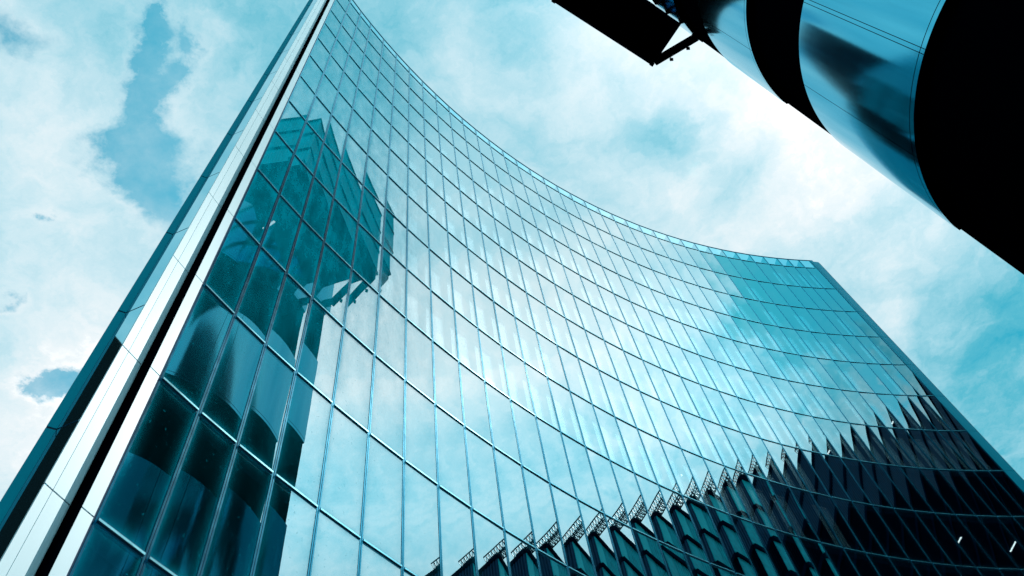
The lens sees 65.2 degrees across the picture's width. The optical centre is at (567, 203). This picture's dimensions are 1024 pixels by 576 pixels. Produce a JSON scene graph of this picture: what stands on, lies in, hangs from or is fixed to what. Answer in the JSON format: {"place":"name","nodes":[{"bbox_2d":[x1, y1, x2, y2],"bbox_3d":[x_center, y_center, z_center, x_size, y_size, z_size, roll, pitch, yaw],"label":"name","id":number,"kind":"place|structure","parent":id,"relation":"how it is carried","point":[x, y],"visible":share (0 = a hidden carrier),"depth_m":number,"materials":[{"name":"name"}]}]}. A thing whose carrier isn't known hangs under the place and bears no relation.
{"place":"outdoors","nodes":[
{"label":"outdoors","id":0,"kind":"place"},
{"bbox_2d":[0,0,1023,575],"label":"glass office tower","id":1,"kind":"structure","parent":0,"point":[384,308],"depth_m":34.72,"materials":[{"name":"blue glass"}]},
{"bbox_2d":[72,524,141,575],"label":"window pane","id":2,"kind":"structure","parent":1,"relation":"in","point":[102,555],"depth_m":13.58,"materials":[{"name":"teal glass"}]},
{"bbox_2d":[99,381,195,550],"bbox_3d":[-8.219,5.046,15.818,0.001,3.850,1.110,-31,-63,4],"label":"window pane","id":3,"kind":"structure","parent":1,"relation":"in","point":[134,502],"depth_m":15.54,"materials":[{"name":"blue glass"}]},
{"bbox_2d":[142,563,164,575],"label":"window pane","id":4,"kind":"structure","parent":1,"relation":"in","point":[149,570],"depth_m":14.24,"materials":[{"name":"teal glass"}]},
{"bbox_2d":[150,416,233,575],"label":"window pane","id":5,"kind":"structure","parent":1,"relation":"in","point":[182,535],"depth_m":16.11,"materials":[{"name":"blue glass"}]},
{"bbox_2d":[164,287,232,406],"bbox_3d":[-8.912,3.377,19.386,0.001,3.850,1.110,-31,-63,4],"label":"window pane","id":6,"kind":"structure","parent":1,"relation":"in","point":[190,367],"depth_m":19.17,"materials":[{"name":"teal glass"}]},
{"bbox_2d":[206,221,257,310],"bbox_3d":[-9.606,1.708,22.955,0.003,3.850,1.110,-31,-63,4],"label":"window pane","id":7,"kind":"structure","parent":1,"relation":"in","point":[227,278],"depth_m":22.78,"materials":[{"name":"teal glass"}]},
{"bbox_2d":[202,319,262,439],"bbox_3d":[-8.302,4.274,19.924,0.001,3.850,1.110,-32,-64,5],"label":"window pane","id":8,"kind":"structure","parent":1,"relation":"in","point":[226,400],"depth_m":19.71,"materials":[{"name":"teal glass"}]},
{"bbox_2d":[202,449,270,575],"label":"window pane","id":9,"kind":"structure","parent":1,"relation":"in","point":[234,540],"depth_m":17.00,"materials":[{"name":"teal glass"}]},
{"bbox_2d":[236,171,277,242],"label":"window pane","id":10,"kind":"structure","parent":1,"relation":"in","point":[255,210],"depth_m":26.38,"materials":[{"name":"teal glass"}]},
{"bbox_2d":[237,249,283,340],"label":"window pane","id":11,"kind":"structure","parent":1,"relation":"in","point":[256,309],"depth_m":23.32,"materials":[{"name":"teal glass"}]},
{"bbox_2d":[240,348,293,469],"bbox_3d":[-7.665,5.153,20.459,0.003,3.850,1.110,-34,-64,6],"label":"window pane","id":12,"kind":"structure","parent":1,"relation":"in","point":[260,436],"depth_m":20.25,"materials":[{"name":"teal glass"}]},
{"bbox_2d":[258,133,292,190],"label":"window pane","id":13,"kind":"structure","parent":1,"relation":"in","point":[275,162],"depth_m":29.98,"materials":[{"name":"teal glass"}]},
{"bbox_2d":[262,197,299,268],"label":"window pane","id":14,"kind":"structure","parent":1,"relation":"in","point":[279,238],"depth_m":26.92,"materials":[{"name":"teal glass"}]},
{"bbox_2d":[254,478,315,575],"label":"window pane","id":15,"kind":"structure","parent":1,"relation":"in","point":[285,546],"depth_m":18.04,"materials":[{"name":"blue glass"}]},
{"bbox_2d":[268,276,309,368],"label":"window pane","id":16,"kind":"structure","parent":1,"relation":"in","point":[285,337],"depth_m":23.86,"materials":[{"name":"teal glass"}]},
{"bbox_2d":[281,157,311,215],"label":"window pane","id":17,"kind":"structure","parent":1,"relation":"in","point":[297,183],"depth_m":30.51,"materials":[{"name":"teal glass"}]},
{"bbox_2d":[276,376,330,503],"bbox_3d":[-6.911,6.120,21.058,0.003,3.850,1.419,-35,-64,6],"label":"window pane","id":18,"kind":"structure","parent":1,"relation":"in","point":[300,462],"depth_m":20.85,"materials":[{"name":"blue glass"}]},
{"bbox_2d":[288,221,322,294],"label":"window pane","id":19,"kind":"structure","parent":1,"relation":"in","point":[305,258],"depth_m":27.46,"materials":[{"name":"teal glass"}]},
{"bbox_2d":[303,179,331,237],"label":"window pane","id":20,"kind":"structure","parent":1,"relation":"in","point":[317,210],"depth_m":31.05,"materials":[{"name":"teal glass"}]},
{"bbox_2d":[298,301,341,400],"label":"window pane","id":21,"kind":"structure","parent":1,"relation":"in","point":[319,355],"depth_m":24.46,"materials":[{"name":"blue glass"}]},
{"bbox_2d":[313,245,349,324],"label":"window pane","id":22,"kind":"structure","parent":1,"relation":"in","point":[331,288],"depth_m":28.06,"materials":[{"name":"teal glass"}]},
{"bbox_2d":[311,513,358,575],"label":"window pane","id":23,"kind":"structure","parent":1,"relation":"in","point":[336,551],"depth_m":19.16,"materials":[{"name":"blue glass"}]},
{"bbox_2d":[325,200,356,265],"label":"window pane","id":24,"kind":"structure","parent":1,"relation":"in","point":[341,232],"depth_m":31.67,"materials":[{"name":"teal glass"}]},
{"bbox_2d":[320,408,366,535],"bbox_3d":[-6.045,7.177,21.721,0.001,3.850,1.419,-37,-64,7],"label":"window pane","id":25,"kind":"structure","parent":1,"relation":"in","point":[342,493],"depth_m":21.52,"materials":[{"name":"blue glass"}]},
{"bbox_2d":[335,164,361,219],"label":"window pane","id":26,"kind":"structure","parent":1,"relation":"in","point":[348,191],"depth_m":35.24,"materials":[{"name":"teal glass"}]},
{"bbox_2d":[335,331,372,429],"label":"window pane","id":27,"kind":"structure","parent":1,"relation":"in","point":[353,390],"depth_m":25.12,"materials":[{"name":"blue glass"}]},
{"bbox_2d":[345,272,377,351],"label":"window pane","id":28,"kind":"structure","parent":1,"relation":"in","point":[362,304],"depth_m":28.72,"materials":[{"name":"blue glass"}]},
{"bbox_2d":[353,225,380,290],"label":"window pane","id":29,"kind":"structure","parent":1,"relation":"in","point":[367,258],"depth_m":32.32,"materials":[{"name":"teal glass"}]},
{"bbox_2d":[359,188,383,243],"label":"window pane","id":30,"kind":"structure","parent":1,"relation":"in","point":[372,212],"depth_m":35.89,"materials":[{"name":"teal glass"}]},
{"bbox_2d":[360,544,400,575],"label":"window pane","id":31,"kind":"structure","parent":1,"relation":"in","point":[372,564],"depth_m":20.16,"materials":[{"name":"blue glass"}]},
{"bbox_2d":[363,437,402,563],"bbox_3d":[-5.145,8.210,22.379,0.001,3.850,1.419,-38,-64,8],"label":"window pane","id":32,"kind":"structure","parent":1,"relation":"in","point":[383,505],"depth_m":22.19,"materials":[{"name":"blue glass"}]},
{"bbox_2d":[370,358,403,456],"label":"window pane","id":33,"kind":"structure","parent":1,"relation":"in","point":[388,391],"depth_m":25.78,"materials":[{"name":"blue glass"}]},
{"bbox_2d":[376,297,404,376],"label":"window pane","id":34,"kind":"structure","parent":1,"relation":"in","point":[390,347],"depth_m":29.39,"materials":[{"name":"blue glass"}]},
{"bbox_2d":[380,249,405,314],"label":"window pane","id":35,"kind":"structure","parent":1,"relation":"in","point":[393,278],"depth_m":32.98,"materials":[{"name":"blue glass"}]},
{"bbox_2d":[384,210,405,265],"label":"window pane","id":36,"kind":"structure","parent":1,"relation":"in","point":[395,232],"depth_m":36.55,"materials":[{"name":"blue glass"}]},
{"bbox_2d":[407,271,430,336],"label":"window pane","id":37,"kind":"structure","parent":1,"relation":"in","point":[418,295],"depth_m":33.62,"materials":[{"name":"blue glass"}]},
{"bbox_2d":[408,231,429,287],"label":"window pane","id":38,"kind":"structure","parent":1,"relation":"in","point":[418,253],"depth_m":37.24,"materials":[{"name":"blue glass"}]},
{"bbox_2d":[406,321,433,400],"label":"window pane","id":39,"kind":"structure","parent":1,"relation":"in","point":[419,370],"depth_m":30.04,"materials":[{"name":"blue glass"}]},
{"bbox_2d":[405,383,436,481],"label":"window pane","id":40,"kind":"structure","parent":1,"relation":"in","point":[420,451],"depth_m":26.45,"materials":[{"name":"blue glass"}]},
{"bbox_2d":[404,464,439,575],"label":"window pane","id":41,"kind":"structure","parent":1,"relation":"in","point":[421,535],"depth_m":22.92,"materials":[{"name":"blue glass"}]},
{"bbox_2d":[430,251,452,306],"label":"window pane","id":42,"kind":"structure","parent":1,"relation":"in","point":[440,271],"depth_m":37.87,"materials":[{"name":"blue glass"}]},
{"bbox_2d":[432,293,457,358],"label":"window pane","id":43,"kind":"structure","parent":1,"relation":"in","point":[444,334],"depth_m":34.28,"materials":[{"name":"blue glass"}]},
{"bbox_2d":[434,344,462,422],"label":"window pane","id":44,"kind":"structure","parent":1,"relation":"in","point":[447,383],"depth_m":30.69,"materials":[{"name":"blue glass"}]},
{"bbox_2d":[436,407,469,504],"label":"window pane","id":45,"kind":"structure","parent":1,"relation":"in","point":[453,476],"depth_m":27.09,"materials":[{"name":"blue glass"}]},
{"bbox_2d":[440,489,475,575],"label":"window pane","id":46,"kind":"structure","parent":1,"relation":"in","point":[458,558],"depth_m":23.97,"materials":[{"name":"blue glass"}]},
{"bbox_2d":[452,269,476,325],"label":"window pane","id":47,"kind":"structure","parent":1,"relation":"in","point":[463,295],"depth_m":38.50,"materials":[{"name":"blue glass"}]},
{"bbox_2d":[455,312,483,378],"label":"window pane","id":48,"kind":"structure","parent":1,"relation":"in","point":[468,341],"depth_m":34.92,"materials":[{"name":"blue glass"}]},
{"bbox_2d":[460,364,491,443],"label":"window pane","id":49,"kind":"structure","parent":1,"relation":"in","point":[473,388],"depth_m":31.33,"materials":[{"name":"blue glass"}]},
{"bbox_2d":[466,429,502,526],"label":"window pane","id":50,"kind":"structure","parent":1,"relation":"in","point":[484,489],"depth_m":27.74,"materials":[{"name":"blue glass"}]},
{"bbox_2d":[473,286,499,342],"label":"window pane","id":51,"kind":"structure","parent":1,"relation":"in","point":[486,318],"depth_m":39.14,"materials":[{"name":"blue glass"}]},
{"bbox_2d":[473,512,508,575],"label":"window pane","id":52,"kind":"structure","parent":1,"relation":"in","point":[490,544],"depth_m":25.01,"materials":[{"name":"blue glass"}]},
{"bbox_2d":[479,330,508,396],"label":"window pane","id":53,"kind":"structure","parent":1,"relation":"in","point":[494,370],"depth_m":35.54,"materials":[{"name":"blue glass"}]},
{"bbox_2d":[486,383,519,461],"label":"window pane","id":54,"kind":"structure","parent":1,"relation":"in","point":[504,437],"depth_m":31.97,"materials":[{"name":"blue glass"}]},
{"bbox_2d":[495,450,533,545],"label":"window pane","id":55,"kind":"structure","parent":1,"relation":"in","point":[512,490],"depth_m":28.37,"materials":[{"name":"blue glass"}]},
{"bbox_2d":[502,347,533,412],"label":"window pane","id":56,"kind":"structure","parent":1,"relation":"in","point":[515,369],"depth_m":36.19,"materials":[{"name":"blue glass"}]},
{"bbox_2d":[506,533,538,575],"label":"window pane","id":57,"kind":"structure","parent":1,"relation":"in","point":[522,558],"depth_m":26.02,"materials":[{"name":"blue glass"}]},
{"bbox_2d":[512,402,547,479],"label":"window pane","id":58,"kind":"structure","parent":1,"relation":"in","point":[526,426],"depth_m":32.60,"materials":[{"name":"blue glass"}]},
{"bbox_2d":[526,364,558,428],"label":"window pane","id":59,"kind":"structure","parent":1,"relation":"in","point":[543,404],"depth_m":36.79,"materials":[{"name":"blue glass"}]},
{"bbox_2d":[523,468,564,563],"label":"window pane","id":60,"kind":"structure","parent":1,"relation":"in","point":[546,531],"depth_m":29.01,"materials":[{"name":"blue glass"}]},
{"bbox_2d":[537,418,575,496],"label":"window pane","id":61,"kind":"structure","parent":1,"relation":"in","point":[557,465],"depth_m":33.21,"materials":[{"name":"blue glass"}]},
{"bbox_2d":[549,379,583,443],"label":"window pane","id":62,"kind":"structure","parent":1,"relation":"in","point":[568,422],"depth_m":37.40,"materials":[{"name":"blue glass"}]},
{"bbox_2d":[551,485,594,575],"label":"window pane","id":63,"kind":"structure","parent":1,"relation":"in","point":[578,557],"depth_m":29.64,"materials":[{"name":"blue glass"}]},
{"bbox_2d":[562,434,602,511],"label":"window pane","id":64,"kind":"structure","parent":1,"relation":"in","point":[586,490],"depth_m":33.82,"materials":[{"name":"blue glass"}]},
{"bbox_2d":[571,393,607,457],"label":"window pane","id":65,"kind":"structure","parent":1,"relation":"in","point":[590,429],"depth_m":38.01,"materials":[{"name":"blue glass"}]},
{"bbox_2d":[579,502,620,575],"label":"window pane","id":66,"kind":"structure","parent":1,"relation":"in","point":[602,551],"depth_m":30.53,"materials":[{"name":"blue glass"}]},
{"bbox_2d":[587,449,628,524],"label":"window pane","id":67,"kind":"structure","parent":1,"relation":"in","point":[611,500],"depth_m":34.42,"materials":[{"name":"blue glass"}]},
{"bbox_2d":[594,406,632,470],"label":"window pane","id":68,"kind":"structure","parent":1,"relation":"in","point":[612,437],"depth_m":38.61,"materials":[{"name":"blue glass"}]},
{"bbox_2d":[606,517,644,575],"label":"window pane","id":69,"kind":"structure","parent":1,"relation":"in","point":[630,564],"depth_m":31.46,"materials":[{"name":"teal glass"}]},
{"bbox_2d":[611,462,655,538],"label":"window pane","id":70,"kind":"structure","parent":1,"relation":"in","point":[634,504],"depth_m":35.03,"materials":[{"name":"blue glass"}]},
{"bbox_2d":[617,419,656,482],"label":"window pane","id":71,"kind":"structure","parent":1,"relation":"in","point":[639,460],"depth_m":39.19,"materials":[{"name":"blue glass"}]},
{"bbox_2d":[276,0,1023,575],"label":"glass facade","id":72,"kind":"structure","parent":1,"relation":"in","point":[290,126],"depth_m":52.53,"materials":[{"name":"glass"}]},
{"bbox_2d":[633,531,668,575],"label":"window pane","id":73,"kind":"structure","parent":1,"relation":"in","point":[649,550],"depth_m":32.36,"materials":[{"name":"teal glass"}]},
{"bbox_2d":[636,475,681,549],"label":"window pane","id":74,"kind":"structure","parent":1,"relation":"in","point":[665,532],"depth_m":35.61,"materials":[{"name":"blue glass"}]},
{"bbox_2d":[639,430,679,492],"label":"window pane","id":75,"kind":"structure","parent":1,"relation":"in","point":[660,465],"depth_m":39.77,"materials":[{"name":"blue glass"}]},
{"bbox_2d":[661,441,703,502],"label":"window pane","id":76,"kind":"structure","parent":1,"relation":"in","point":[687,485],"depth_m":40.34,"materials":[{"name":"blue glass"}]},
{"bbox_2d":[660,487,707,560],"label":"window pane","id":77,"kind":"structure","parent":1,"relation":"in","point":[688,537],"depth_m":36.19,"materials":[{"name":"teal glass"}]},
{"bbox_2d":[683,450,726,511],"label":"window pane","id":78,"kind":"structure","parent":1,"relation":"in","point":[704,481],"depth_m":40.90,"materials":[{"name":"blue glass"}]},
{"bbox_2d":[684,497,732,570],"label":"window pane","id":79,"kind":"structure","parent":1,"relation":"in","point":[715,552],"depth_m":36.75,"materials":[{"name":"teal glass"}]},
{"bbox_2d":[704,459,749,519],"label":"window pane","id":80,"kind":"structure","parent":1,"relation":"in","point":[730,497],"depth_m":41.43,"materials":[{"name":"teal glass"}]},
{"bbox_2d":[707,507,755,575],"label":"window pane","id":81,"kind":"structure","parent":1,"relation":"in","point":[739,559],"depth_m":37.34,"materials":[{"name":"teal glass"}]},
{"bbox_2d":[726,467,772,527],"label":"window pane","id":82,"kind":"structure","parent":1,"relation":"in","point":[740,480],"depth_m":41.99,"materials":[{"name":"teal glass"}]},
{"bbox_2d":[731,516,776,575],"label":"window pane","id":83,"kind":"structure","parent":1,"relation":"in","point":[762,564],"depth_m":38.10,"materials":[{"name":"teal glass"}]},
{"bbox_2d":[748,475,795,534],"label":"window pane","id":84,"kind":"structure","parent":1,"relation":"in","point":[764,491],"depth_m":42.50,"materials":[{"name":"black glass"}]},
{"bbox_2d":[754,524,797,575],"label":"window pane","id":85,"kind":"structure","parent":1,"relation":"in","point":[778,555],"depth_m":38.86,"materials":[{"name":"teal glass"}]},
{"bbox_2d":[769,482,818,540],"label":"window pane","id":86,"kind":"structure","parent":1,"relation":"in","point":[787,500],"depth_m":43.01,"materials":[{"name":"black glass"}]},
{"bbox_2d":[777,532,817,575],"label":"window pane","id":87,"kind":"structure","parent":1,"relation":"in","point":[792,544],"depth_m":39.56,"materials":[{"name":"black glass"}]},
{"bbox_2d":[790,488,841,546],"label":"window pane","id":88,"kind":"structure","parent":1,"relation":"in","point":[811,510],"depth_m":43.52,"materials":[{"name":"black glass"}]},
{"bbox_2d":[812,494,863,550],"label":"window pane","id":89,"kind":"structure","parent":1,"relation":"in","point":[832,514],"depth_m":44.00,"materials":[{"name":"black glass"}]},
{"bbox_2d":[832,498,886,555],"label":"window pane","id":90,"kind":"structure","parent":1,"relation":"in","point":[850,513],"depth_m":44.48,"materials":[{"name":"black glass"}]},
{"bbox_2d":[842,459,891,506],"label":"window pane","id":91,"kind":"structure","parent":1,"relation":"in","point":[856,468],"depth_m":48.96,"materials":[{"name":"black glass"}]},
{"bbox_2d":[854,503,907,558],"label":"window pane","id":92,"kind":"structure","parent":1,"relation":"in","point":[872,518],"depth_m":44.94,"materials":[{"name":"black glass"}]},
{"bbox_2d":[862,462,912,509],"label":"window pane","id":93,"kind":"structure","parent":1,"relation":"in","point":[896,499],"depth_m":49.41,"materials":[{"name":"black glass"}]},
{"bbox_2d":[875,507,930,561],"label":"window pane","id":94,"kind":"structure","parent":1,"relation":"in","point":[895,524],"depth_m":45.38,"materials":[{"name":"black glass"}]},
{"bbox_2d":[881,465,932,511],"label":"window pane","id":95,"kind":"structure","parent":1,"relation":"in","point":[896,474],"depth_m":49.83,"materials":[{"name":"black glass"}]},
{"bbox_2d":[896,510,951,563],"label":"window pane","id":96,"kind":"structure","parent":1,"relation":"in","point":[917,528],"depth_m":45.82,"materials":[{"name":"black glass"}]},
{"bbox_2d":[901,468,953,513],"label":"window pane","id":97,"kind":"structure","parent":1,"relation":"in","point":[916,477],"depth_m":50.22,"materials":[{"name":"black glass"}]},
{"bbox_2d":[916,512,973,565],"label":"window pane","id":98,"kind":"structure","parent":1,"relation":"in","point":[938,530],"depth_m":46.24,"materials":[{"name":"black glass"}]},
{"bbox_2d":[920,469,973,514],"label":"window pane","id":99,"kind":"structure","parent":1,"relation":"in","point":[935,477],"depth_m":50.62,"materials":[{"name":"black glass"}]},
{"bbox_2d":[937,515,996,567],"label":"window pane","id":100,"kind":"structure","parent":1,"relation":"in","point":[956,528],"depth_m":46.65,"materials":[{"name":"black glass"}]},
{"bbox_2d":[940,471,994,515],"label":"window pane","id":101,"kind":"structure","parent":1,"relation":"in","point":[954,478],"depth_m":51.01,"materials":[{"name":"black glass"}]},
{"bbox_2d":[958,516,1017,567],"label":"window pane","id":102,"kind":"structure","parent":1,"relation":"in","point":[976,528],"depth_m":47.05,"materials":[{"name":"black glass"}]},
{"bbox_2d":[0,0,1023,500],"label":"sky","id":103,"kind":"structure","parent":0,"point":[112,112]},
{"label":"ground","id":104,"kind":"structure","parent":0,"visible":0},
{"bbox_2d":[551,0,1023,274],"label":"round service tower","id":105,"kind":"structure","parent":104,"relation":"on","point":[921,101],"depth_m":36.07,"materials":[{"name":"black metal"}]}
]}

